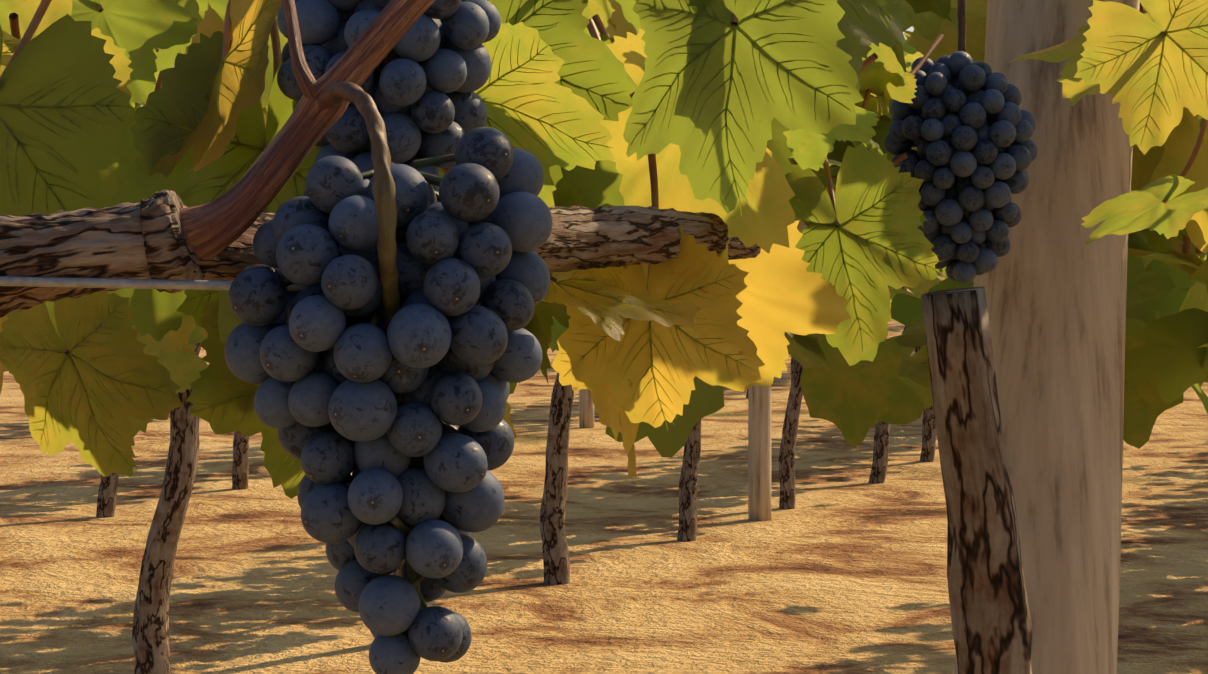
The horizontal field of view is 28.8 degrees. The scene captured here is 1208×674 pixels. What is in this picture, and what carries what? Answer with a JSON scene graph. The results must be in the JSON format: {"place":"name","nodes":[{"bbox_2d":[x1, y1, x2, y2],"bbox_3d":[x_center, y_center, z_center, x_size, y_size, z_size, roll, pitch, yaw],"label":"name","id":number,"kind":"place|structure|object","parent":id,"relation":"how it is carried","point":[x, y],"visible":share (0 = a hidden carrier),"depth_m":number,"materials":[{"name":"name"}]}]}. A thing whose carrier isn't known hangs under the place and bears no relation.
{"place":"outdoors","nodes":[
{"label":"outdoors","id":0,"kind":"place"},
{"bbox_2d":[141,27,913,106],"label":"sky","id":1,"kind":"structure","parent":0,"point":[911,29],"materials":[{"name":"white"}]},
{"bbox_2d":[0,288,1207,673],"bbox_3d":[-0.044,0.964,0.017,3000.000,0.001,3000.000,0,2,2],"label":"ground","id":2,"kind":"structure","parent":0,"point":[842,568],"depth_m":7.32,"materials":[{"name":"beige soil"}]},
{"bbox_2d":[96,286,1032,673],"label":"vine trunks","id":3,"kind":"object","parent":2,"relation":"on","point":[992,630],"visible":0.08,"depth_m":1.50,"materials":[{"name":"brown plant"}]},
{"bbox_2d":[0,203,760,317],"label":"vine branch","id":4,"kind":"object","parent":3,"relation":"on","point":[93,242],"visible":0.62,"depth_m":0.69,"materials":[{"name":"brown plant"}]},
{"bbox_2d":[0,276,320,291],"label":"trellis wire","id":5,"kind":"object","parent":4,"relation":"attached to","point":[115,283],"visible":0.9,"depth_m":0.68,"materials":[{"name":"grey metal"}]},
{"bbox_2d":[140,189,204,292],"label":"vine spur","id":6,"kind":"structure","parent":4,"relation":"attached to","point":[168,255],"depth_m":0.68,"materials":[{"name":"brown plant"}]},
{"bbox_2d":[180,0,434,259],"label":"fruit cane","id":7,"kind":"object","parent":4,"relation":"on","point":[213,228],"visible":1,"depth_m":0.68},
{"bbox_2d":[224,82,552,673],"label":"grape cluster","id":8,"kind":"object","parent":7,"relation":"hanging from","point":[390,353],"visible":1,"depth_m":0.67,"materials":[{"name":"blue food"}]},
{"bbox_2d":[579,0,1139,673],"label":"trellis posts","id":9,"kind":"object","parent":2,"relation":"on","point":[1053,282],"visible":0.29,"depth_m":1.66,"materials":[{"name":"brown wood"}]},
{"bbox_2d":[154,3,1202,253],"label":"vine shoots","id":10,"kind":"object","parent":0,"point":[1186,245],"visible":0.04,"depth_m":2.40,"materials":[{"name":"green plant"}]},
{"bbox_2d":[277,0,500,191],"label":"grape cluster","id":11,"kind":"object","parent":10,"relation":"hanging from","point":[432,76],"visible":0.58,"depth_m":0.78,"materials":[{"name":"blue food"}]},
{"bbox_2d":[0,0,1207,498],"bbox_3d":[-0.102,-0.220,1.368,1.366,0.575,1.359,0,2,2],"label":"vine leaves","id":12,"kind":"object","parent":10,"relation":"attached to","point":[724,110],"visible":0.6,"depth_m":0.90,"materials":[{"name":"green plant"}]},
{"bbox_2d":[885,0,1037,283],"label":"grape cluster","id":13,"kind":"object","parent":10,"relation":"hanging from","point":[963,121],"visible":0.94,"depth_m":1.53,"materials":[{"name":"blue food"}]}
]}

